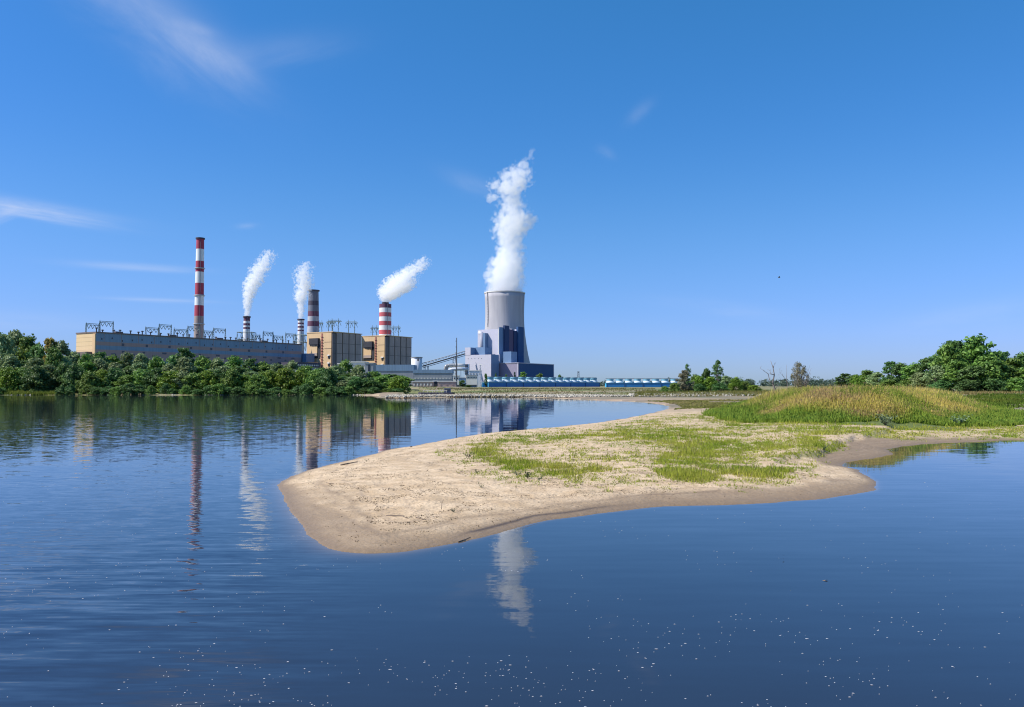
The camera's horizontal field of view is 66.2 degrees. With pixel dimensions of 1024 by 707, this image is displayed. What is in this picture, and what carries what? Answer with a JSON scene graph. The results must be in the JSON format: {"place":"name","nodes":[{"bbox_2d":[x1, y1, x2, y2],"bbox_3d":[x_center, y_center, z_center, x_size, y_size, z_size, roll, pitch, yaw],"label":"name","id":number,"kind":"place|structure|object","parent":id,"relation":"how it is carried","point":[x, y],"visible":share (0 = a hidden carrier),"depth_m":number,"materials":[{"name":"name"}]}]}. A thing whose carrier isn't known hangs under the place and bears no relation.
{"place":"outdoors","nodes":[
{"label":"outdoors","id":0,"kind":"place"},
{"bbox_2d":[0,395,1023,706],"bbox_3d":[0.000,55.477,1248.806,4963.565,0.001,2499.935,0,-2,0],"label":"water","id":1,"kind":"structure","parent":0,"point":[98,489],"depth_m":19.93,"materials":[{"name":"liquid"}]},
{"bbox_2d":[3,482,1015,706],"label":"foam","id":2,"kind":"object","parent":1,"relation":"on","point":[509,655],"visible":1,"depth_m":14.12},
{"bbox_2d":[0,0,1023,384],"label":"sky","id":3,"kind":"structure","parent":0,"point":[648,174],"materials":[{"name":"blue"}]},
{"bbox_2d":[6,385,1023,552],"bbox_3d":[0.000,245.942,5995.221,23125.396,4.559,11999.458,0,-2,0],"label":"ground","id":4,"kind":"structure","parent":0,"point":[315,512],"depth_m":37.34,"materials":[{"name":"sand"}]},
{"bbox_2d":[0,332,17,364],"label":"tree","id":5,"kind":"object","parent":4,"relation":"on","point":[7,349],"visible":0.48,"depth_m":449.40,"materials":[{"name":"green plant"}]},
{"bbox_2d":[0,366,20,390],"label":"bush","id":6,"kind":"object","parent":4,"relation":"on","point":[9,374],"visible":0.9,"depth_m":407.78,"materials":[{"name":"green plant"}]},
{"bbox_2d":[0,353,24,386],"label":"tree","id":7,"kind":"object","parent":4,"relation":"on","point":[9,359],"visible":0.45,"depth_m":427.56,"materials":[{"name":"green plant"}]},
{"bbox_2d":[4,329,24,361],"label":"tree","id":8,"kind":"object","parent":4,"relation":"on","point":[15,335],"visible":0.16,"depth_m":471.42,"materials":[{"name":"green plant"}]},
{"bbox_2d":[5,367,30,390],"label":"bush","id":9,"kind":"object","parent":4,"relation":"on","point":[19,371],"visible":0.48,"depth_m":410.77,"materials":[{"name":"green plant"}]},
{"bbox_2d":[15,333,42,369],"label":"tree","id":10,"kind":"object","parent":4,"relation":"on","point":[27,343],"visible":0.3,"depth_m":466.59,"materials":[{"name":"green plant"}]},
{"bbox_2d":[20,357,43,388],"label":"tree","id":11,"kind":"object","parent":4,"relation":"on","point":[32,362],"visible":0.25,"depth_m":426.04,"materials":[{"name":"green plant"}]},
{"bbox_2d":[23,344,45,358],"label":"tree","id":12,"kind":"object","parent":4,"relation":"on","point":[37,350],"visible":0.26,"depth_m":459.90,"materials":[{"name":"green plant"}]},
{"bbox_2d":[19,365,50,391],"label":"bush","id":13,"kind":"object","parent":4,"relation":"on","point":[36,378],"visible":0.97,"depth_m":406.94,"materials":[{"name":"green plant"}]},
{"bbox_2d":[40,363,56,390],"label":"tree","id":14,"kind":"object","parent":4,"relation":"on","point":[49,368],"visible":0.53,"depth_m":414.75,"materials":[{"name":"green plant"}]},
{"bbox_2d":[43,337,57,365],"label":"tree","id":15,"kind":"object","parent":4,"relation":"on","point":[50,342],"visible":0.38,"depth_m":451.26,"materials":[{"name":"green plant"}]},
{"bbox_2d":[44,345,63,386],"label":"tree","id":16,"kind":"object","parent":4,"relation":"on","point":[54,355],"visible":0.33,"depth_m":425.12,"materials":[{"name":"green plant"}]},
{"bbox_2d":[49,361,71,390],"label":"bush","id":17,"kind":"object","parent":4,"relation":"on","point":[61,368],"visible":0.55,"depth_m":414.39,"materials":[{"name":"green plant"}]},
{"bbox_2d":[54,340,75,363],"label":"tree","id":18,"kind":"object","parent":4,"relation":"on","point":[63,348],"visible":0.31,"depth_m":453.76,"materials":[{"name":"green plant"}]},
{"bbox_2d":[59,363,86,392],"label":"bush","id":19,"kind":"object","parent":4,"relation":"on","point":[72,375],"visible":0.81,"depth_m":409.74,"materials":[{"name":"green plant"}]},
{"bbox_2d":[75,371,102,392],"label":"bush","id":20,"kind":"object","parent":4,"relation":"on","point":[88,377],"visible":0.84,"depth_m":406.49,"materials":[{"name":"green plant"}]},
{"bbox_2d":[80,361,99,379],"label":"tree","id":21,"kind":"object","parent":4,"relation":"on","point":[87,366],"visible":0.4,"depth_m":427.30,"materials":[{"name":"green plant"}]},
{"bbox_2d":[92,358,107,387],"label":"tree","id":22,"kind":"object","parent":4,"relation":"on","point":[101,364],"visible":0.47,"depth_m":431.20,"materials":[{"name":"green plant"}]},
{"bbox_2d":[89,351,112,364],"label":"tree","id":23,"kind":"object","parent":4,"relation":"on","point":[99,354],"visible":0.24,"depth_m":456.36,"materials":[{"name":"green plant"}]},
{"bbox_2d":[93,368,113,387],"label":"bush","id":24,"kind":"object","parent":4,"relation":"on","point":[100,372],"visible":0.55,"depth_m":413.52,"materials":[{"name":"green plant"}]},
{"bbox_2d":[101,367,126,388],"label":"bush","id":25,"kind":"object","parent":4,"relation":"on","point":[114,374],"visible":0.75,"depth_m":414.06,"materials":[{"name":"green plant"}]},
{"bbox_2d":[111,374,140,385],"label":"bush","id":26,"kind":"object","parent":4,"relation":"on","point":[124,379],"visible":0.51,"depth_m":411.90,"materials":[{"name":"green plant"}]},
{"bbox_2d":[119,351,133,367],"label":"tree","id":27,"kind":"object","parent":4,"relation":"on","point":[126,359],"visible":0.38,"depth_m":469.57,"materials":[{"name":"green plant"}]},
{"bbox_2d":[119,383,136,394],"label":"shrub","id":28,"kind":"object","parent":4,"relation":"on","point":[128,388],"visible":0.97,"depth_m":397.57,"materials":[{"name":"green plant"}]},
{"bbox_2d":[127,361,148,374],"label":"tree","id":29,"kind":"object","parent":4,"relation":"on","point":[137,365],"visible":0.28,"depth_m":430.36,"materials":[{"name":"green plant"}]},
{"bbox_2d":[130,368,147,391],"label":"bush","id":30,"kind":"object","parent":4,"relation":"on","point":[139,374],"visible":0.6,"depth_m":413.50,"materials":[{"name":"green plant"}]},
{"bbox_2d":[133,353,150,369],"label":"tree","id":31,"kind":"object","parent":4,"relation":"on","point":[142,357],"visible":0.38,"depth_m":463.13,"materials":[{"name":"green plant"}]},
{"bbox_2d":[141,367,163,392],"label":"bush","id":32,"kind":"object","parent":4,"relation":"on","point":[150,379],"visible":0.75,"depth_m":413.74,"materials":[{"name":"green plant"}]},
{"bbox_2d":[146,355,163,372],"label":"tree","id":33,"kind":"object","parent":4,"relation":"on","point":[155,363],"visible":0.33,"depth_m":459.83,"materials":[{"name":"green plant"}]},
{"bbox_2d":[156,370,180,391],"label":"bush","id":34,"kind":"object","parent":4,"relation":"on","point":[167,376],"visible":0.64,"depth_m":406.93,"materials":[{"name":"green plant"}]},
{"bbox_2d":[170,372,191,390],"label":"tree","id":35,"kind":"object","parent":4,"relation":"on","point":[181,375],"visible":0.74,"depth_m":407.53,"materials":[{"name":"green plant"}]},
{"bbox_2d":[170,356,196,386],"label":"tree","id":36,"kind":"object","parent":4,"relation":"on","point":[185,365],"visible":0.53,"depth_m":424.60,"materials":[{"name":"green plant"}]},
{"bbox_2d":[174,347,198,365],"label":"tree","id":37,"kind":"object","parent":4,"relation":"on","point":[186,352],"visible":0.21,"depth_m":471.19,"materials":[{"name":"green plant"}]},
{"bbox_2d":[75,327,301,385],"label":"turbine hall","id":38,"kind":"structure","parent":4,"relation":"on","point":[117,344],"depth_m":1063.92,"materials":[{"name":"painted metal cladding"},{"name":"concrete"},{"name":"glass"}]},
{"bbox_2d":[236,316,255,340],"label":"chimney","id":39,"kind":"object","parent":38,"relation":"on","point":[246,328],"visible":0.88,"depth_m":1198.21,"materials":[{"name":"paint"}]},
{"bbox_2d":[178,372,208,391],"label":"bush","id":40,"kind":"object","parent":4,"relation":"on","point":[191,378],"visible":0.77,"depth_m":407.00,"materials":[{"name":"green plant"}]},
{"bbox_2d":[193,237,204,337],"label":"chimney","id":41,"kind":"object","parent":4,"relation":"on","point":[199,295],"visible":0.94,"depth_m":1200.23,"materials":[{"name":"red paint"}]},
{"bbox_2d":[193,355,212,373],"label":"tree","id":42,"kind":"object","parent":4,"relation":"on","point":[202,361],"visible":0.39,"depth_m":460.18,"materials":[{"name":"green plant"}]},
{"bbox_2d":[192,370,218,391],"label":"bush","id":43,"kind":"object","parent":4,"relation":"on","point":[207,376],"visible":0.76,"depth_m":409.08,"materials":[{"name":"green plant"}]},
{"bbox_2d":[207,357,224,369],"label":"tree","id":44,"kind":"object","parent":4,"relation":"on","point":[215,363],"visible":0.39,"depth_m":470.32,"materials":[{"name":"green plant"}]},
{"bbox_2d":[210,383,228,394],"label":"shrub","id":45,"kind":"object","parent":4,"relation":"on","point":[219,387],"visible":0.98,"depth_m":399.75,"materials":[{"name":"green plant"}]},
{"bbox_2d":[220,368,242,387],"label":"bush","id":46,"kind":"object","parent":4,"relation":"on","point":[232,377],"visible":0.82,"depth_m":409.26,"materials":[{"name":"green plant"}]},
{"bbox_2d":[223,355,242,368],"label":"tree","id":47,"kind":"object","parent":4,"relation":"on","point":[232,361],"visible":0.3,"depth_m":470.35,"materials":[{"name":"green plant"}]},
{"bbox_2d":[240,358,259,372],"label":"tree","id":48,"kind":"object","parent":4,"relation":"on","point":[249,364],"visible":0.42,"depth_m":460.43,"materials":[{"name":"green plant"}]},
{"bbox_2d":[243,374,270,392],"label":"bush","id":49,"kind":"object","parent":4,"relation":"on","point":[259,381],"visible":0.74,"depth_m":408.09,"materials":[{"name":"green plant"}]},
{"bbox_2d":[259,370,283,389],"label":"bush","id":50,"kind":"object","parent":4,"relation":"on","point":[270,375],"visible":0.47,"depth_m":415.28,"materials":[{"name":"green plant"}]},
{"bbox_2d":[269,367,296,392],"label":"bush","id":51,"kind":"object","parent":4,"relation":"on","point":[282,373],"visible":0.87,"depth_m":411.87,"materials":[{"name":"green plant"}]},
{"bbox_2d":[286,370,307,389],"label":"bush","id":52,"kind":"object","parent":4,"relation":"on","point":[299,376],"visible":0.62,"depth_m":413.71,"materials":[{"name":"green plant"}]},
{"bbox_2d":[277,362,319,371],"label":"annex building","id":53,"kind":"structure","parent":4,"relation":"on","point":[314,365],"depth_m":1186.47,"materials":[{"name":"paint"}]},
{"bbox_2d":[293,319,306,353],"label":"chimney","id":54,"kind":"object","parent":4,"relation":"on","point":[300,336],"visible":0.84,"depth_m":1298.32,"materials":[{"name":"paint"}]},
{"bbox_2d":[299,383,313,394],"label":"shrub","id":55,"kind":"object","parent":4,"relation":"on","point":[306,389],"visible":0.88,"depth_m":398.08,"materials":[{"name":"green plant"}]},
{"bbox_2d":[301,353,317,362],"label":"link building","id":56,"kind":"structure","parent":4,"relation":"on","point":[306,357],"depth_m":1252.65,"materials":[{"name":"blue metal"}]},
{"bbox_2d":[300,368,322,390],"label":"bush","id":57,"kind":"object","parent":4,"relation":"on","point":[312,375],"visible":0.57,"depth_m":410.36,"materials":[{"name":"green plant"}]},
{"bbox_2d":[306,289,319,352],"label":"chimney","id":58,"kind":"object","parent":4,"relation":"on","point":[313,312],"visible":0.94,"depth_m":1356.57,"materials":[{"name":"concrete"}]},
{"bbox_2d":[314,367,337,388],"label":"bush","id":59,"kind":"object","parent":4,"relation":"on","point":[327,378],"visible":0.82,"depth_m":408.82,"materials":[{"name":"green plant"}]},
{"bbox_2d":[307,331,361,372],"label":"boiler house","id":60,"kind":"structure","parent":4,"relation":"on","point":[329,349],"depth_m":1265.25,"materials":[{"name":"metal"}]},
{"bbox_2d":[339,359,353,376],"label":"tree","id":61,"kind":"object","parent":4,"relation":"on","point":[346,365],"visible":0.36,"depth_m":473.17,"materials":[{"name":"green plant"}]},
{"bbox_2d":[344,376,365,390],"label":"bush","id":62,"kind":"object","parent":4,"relation":"on","point":[354,382],"visible":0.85,"depth_m":406.86,"materials":[{"name":"green plant"}]},
{"bbox_2d":[349,365,370,378],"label":"tree","id":63,"kind":"object","parent":4,"relation":"on","point":[358,370],"visible":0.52,"depth_m":456.59,"materials":[{"name":"green plant"}]},
{"bbox_2d":[356,377,383,391],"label":"bush","id":64,"kind":"object","parent":4,"relation":"on","point":[369,382],"visible":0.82,"depth_m":408.95,"materials":[{"name":"green plant"}]},
{"bbox_2d":[371,375,393,390],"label":"bush","id":65,"kind":"object","parent":4,"relation":"on","point":[382,378],"visible":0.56,"depth_m":415.07,"materials":[{"name":"green plant"}]},
{"bbox_2d":[379,302,390,334],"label":"chimney","id":66,"kind":"object","parent":4,"relation":"on","point":[384,318],"visible":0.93,"depth_m":1374.47,"materials":[{"name":"red paint"}]},
{"bbox_2d":[11,392,760,397],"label":"stones","id":67,"kind":"object","parent":4,"relation":"on","point":[567,395],"visible":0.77,"depth_m":321.92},
{"bbox_2d":[361,335,412,364],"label":"boiler house","id":68,"kind":"structure","parent":4,"relation":"on","point":[385,350],"depth_m":1365.26,"materials":[{"name":"metal"}]},
{"bbox_2d":[376,365,416,384],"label":"building","id":69,"kind":"structure","parent":4,"relation":"on","point":[405,370],"depth_m":1149.57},
{"bbox_2d":[388,375,411,391],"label":"bush","id":70,"kind":"object","parent":4,"relation":"on","point":[398,382],"visible":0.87,"depth_m":407.58,"materials":[{"name":"green plant"}]},
{"bbox_2d":[412,381,434,386],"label":"building","id":71,"kind":"structure","parent":4,"relation":"on","point":[422,383],"depth_m":819.32,"materials":[{"name":"concrete"}]},
{"bbox_2d":[413,370,453,380],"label":"building","id":72,"kind":"structure","parent":4,"relation":"on","point":[433,375],"depth_m":1119.47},
{"bbox_2d":[418,386,454,393],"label":"work boat","id":73,"kind":"object","parent":4,"relation":"on","point":[447,390],"visible":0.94,"depth_m":371.85,"materials":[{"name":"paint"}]},
{"bbox_2d":[422,351,464,374],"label":"conveyor gallery","id":74,"kind":"object","parent":4,"relation":"on","point":[454,356],"visible":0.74,"depth_m":1454.10,"materials":[{"name":"metal"}]},
{"bbox_2d":[444,363,467,370],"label":"flue duct","id":75,"kind":"object","parent":4,"relation":"on","point":[446,366],"visible":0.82,"depth_m":1436.96,"materials":[{"name":"grey metal"}]},
{"bbox_2d":[484,290,529,362],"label":"cooling tower","id":76,"kind":"structure","parent":4,"relation":"on","point":[504,307],"depth_m":1668.75,"materials":[{"name":"concrete"}]},
{"bbox_2d":[463,325,553,381],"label":"power block","id":77,"kind":"structure","parent":4,"relation":"on","point":[499,351],"depth_m":1519.54,"materials":[{"name":"blue metal"}]},
{"bbox_2d":[1,386,1023,409],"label":"meadow grass","id":78,"kind":"structure","parent":4,"relation":"on","point":[1009,398],"depth_m":317.44,"materials":[{"name":"plant"}]},
{"bbox_2d":[482,376,599,386],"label":"cooler row","id":79,"kind":"object","parent":4,"relation":"on","point":[499,381],"visible":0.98,"depth_m":1171.24,"materials":[{"name":"metal"}]},
{"bbox_2d":[308,435,863,545],"bbox_3d":[9.204,6.457,45.877,41.339,0.690,43.663,0,-2,0],"label":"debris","id":80,"kind":"object","parent":4,"relation":"on","point":[437,483],"visible":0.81,"depth_m":36.32,"materials":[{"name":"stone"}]},
{"bbox_2d":[605,378,679,386],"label":"cooler row","id":81,"kind":"object","parent":4,"relation":"on","point":[637,382],"visible":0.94,"depth_m":1006.38,"materials":[{"name":"metal"}]},
{"bbox_2d":[675,370,694,390],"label":"bush","id":82,"kind":"object","parent":4,"relation":"on","point":[683,377],"visible":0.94,"depth_m":383.48,"materials":[{"name":"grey plant"}]},
{"bbox_2d":[711,360,723,382],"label":"tree","id":83,"kind":"object","parent":4,"relation":"on","point":[717,372],"visible":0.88,"depth_m":409.41,"materials":[{"name":"green plant"}]},
{"bbox_2d":[433,412,1023,492],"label":"grass","id":84,"kind":"structure","parent":4,"relation":"on","point":[692,475],"depth_m":55.47,"materials":[{"name":"plant"}]},
{"bbox_2d":[728,376,743,390],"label":"bush","id":85,"kind":"object","parent":4,"relation":"on","point":[737,382],"visible":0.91,"depth_m":386.38,"materials":[{"name":"green plant"}]},
{"bbox_2d":[600,376,873,386],"bbox_3d":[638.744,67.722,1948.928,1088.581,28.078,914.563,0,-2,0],"label":"wood","id":86,"kind":"object","parent":4,"relation":"on","point":[814,382],"visible":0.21,"depth_m":1651.76,"materials":[{"name":"green plant"}]},
{"bbox_2d":[790,361,810,387],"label":"half dead willow","id":87,"kind":"object","parent":4,"relation":"on","point":[798,375],"visible":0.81,"depth_m":279.35,"materials":[{"name":"grey plant"}]},
{"bbox_2d":[835,373,850,386],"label":"tree","id":88,"kind":"object","parent":4,"relation":"on","point":[838,380],"visible":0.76,"depth_m":618.25,"materials":[{"name":"green plant"}]},
{"bbox_2d":[701,382,1023,426],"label":"tall weeds","id":89,"kind":"object","parent":4,"relation":"on","point":[905,404],"visible":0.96,"depth_m":94.18,"materials":[{"name":"green plant"}]},
{"bbox_2d":[865,372,884,386],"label":"tree","id":90,"kind":"object","parent":4,"relation":"on","point":[874,377],"visible":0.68,"depth_m":468.07,"materials":[{"name":"green plant"}]},
{"bbox_2d":[881,361,900,380],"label":"tree","id":91,"kind":"object","parent":4,"relation":"on","point":[889,364],"visible":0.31,"depth_m":460.15,"materials":[{"name":"green plant"}]},
{"bbox_2d":[886,362,907,384],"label":"tree","id":92,"kind":"object","parent":4,"relation":"on","point":[896,369],"visible":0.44,"depth_m":428.83,"materials":[{"name":"green plant"}]},
{"bbox_2d":[898,362,919,386],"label":"tree","id":93,"kind":"object","parent":4,"relation":"on","point":[909,370],"visible":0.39,"depth_m":410.01,"materials":[{"name":"green plant"}]},
{"bbox_2d":[908,372,930,387],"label":"tree","id":94,"kind":"object","parent":4,"relation":"on","point":[915,378],"visible":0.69,"depth_m":383.34,"materials":[{"name":"green plant"}]},
{"bbox_2d":[914,356,933,375],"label":"tree","id":95,"kind":"object","parent":4,"relation":"on","point":[922,367],"visible":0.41,"depth_m":398.70,"materials":[{"name":"green plant"}]},
{"bbox_2d":[920,365,948,388],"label":"tree","id":96,"kind":"object","parent":4,"relation":"on","point":[936,372],"visible":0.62,"depth_m":361.10,"materials":[{"name":"green plant"}]},
{"bbox_2d":[926,380,954,391],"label":"bush","id":97,"kind":"object","parent":4,"relation":"on","point":[944,384],"visible":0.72,"depth_m":349.79,"materials":[{"name":"green plant"}]},
{"bbox_2d":[929,341,964,389],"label":"tree","id":98,"kind":"object","parent":4,"relation":"on","point":[946,355],"visible":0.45,"depth_m":368.61,"materials":[{"name":"green plant"}]},
{"bbox_2d":[941,359,978,387],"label":"tree","id":99,"kind":"object","parent":4,"relation":"on","point":[952,369],"visible":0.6,"depth_m":349.99,"materials":[{"name":"green plant"}]},
{"bbox_2d":[952,380,982,391],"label":"bush","id":100,"kind":"object","parent":4,"relation":"on","point":[970,385],"visible":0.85,"depth_m":338.09,"materials":[{"name":"green plant"}]},
{"bbox_2d":[954,365,994,391],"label":"tree","id":101,"kind":"object","parent":4,"relation":"on","point":[976,371],"visible":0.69,"depth_m":343.27,"materials":[{"name":"green plant"}]},
{"bbox_2d":[957,333,1000,366],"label":"tree","id":102,"kind":"object","parent":4,"relation":"on","point":[976,346],"visible":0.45,"depth_m":370.38,"materials":[{"name":"green plant"}]},
{"bbox_2d":[976,378,1007,391],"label":"bush","id":103,"kind":"object","parent":4,"relation":"on","point":[992,385],"visible":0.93,"depth_m":337.70,"materials":[{"name":"green plant"}]},
{"bbox_2d":[975,353,1009,390],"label":"tree","id":104,"kind":"object","parent":4,"relation":"on","point":[993,368],"visible":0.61,"depth_m":347.62,"materials":[{"name":"green plant"}]},
{"bbox_2d":[995,364,1023,391],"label":"tree","id":105,"kind":"object","parent":4,"relation":"on","point":[1013,373],"visible":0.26,"depth_m":349.03,"materials":[{"name":"green plant"}]},
{"bbox_2d":[1002,377,1023,391],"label":"bush","id":106,"kind":"object","parent":4,"relation":"on","point":[1017,385],"visible":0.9,"depth_m":339.94,"materials":[{"name":"green plant"}]},
{"bbox_2d":[1003,357,1023,373],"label":"tree","id":107,"kind":"object","parent":4,"relation":"on","point":[1016,362],"visible":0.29,"depth_m":378.54,"materials":[{"name":"green plant"}]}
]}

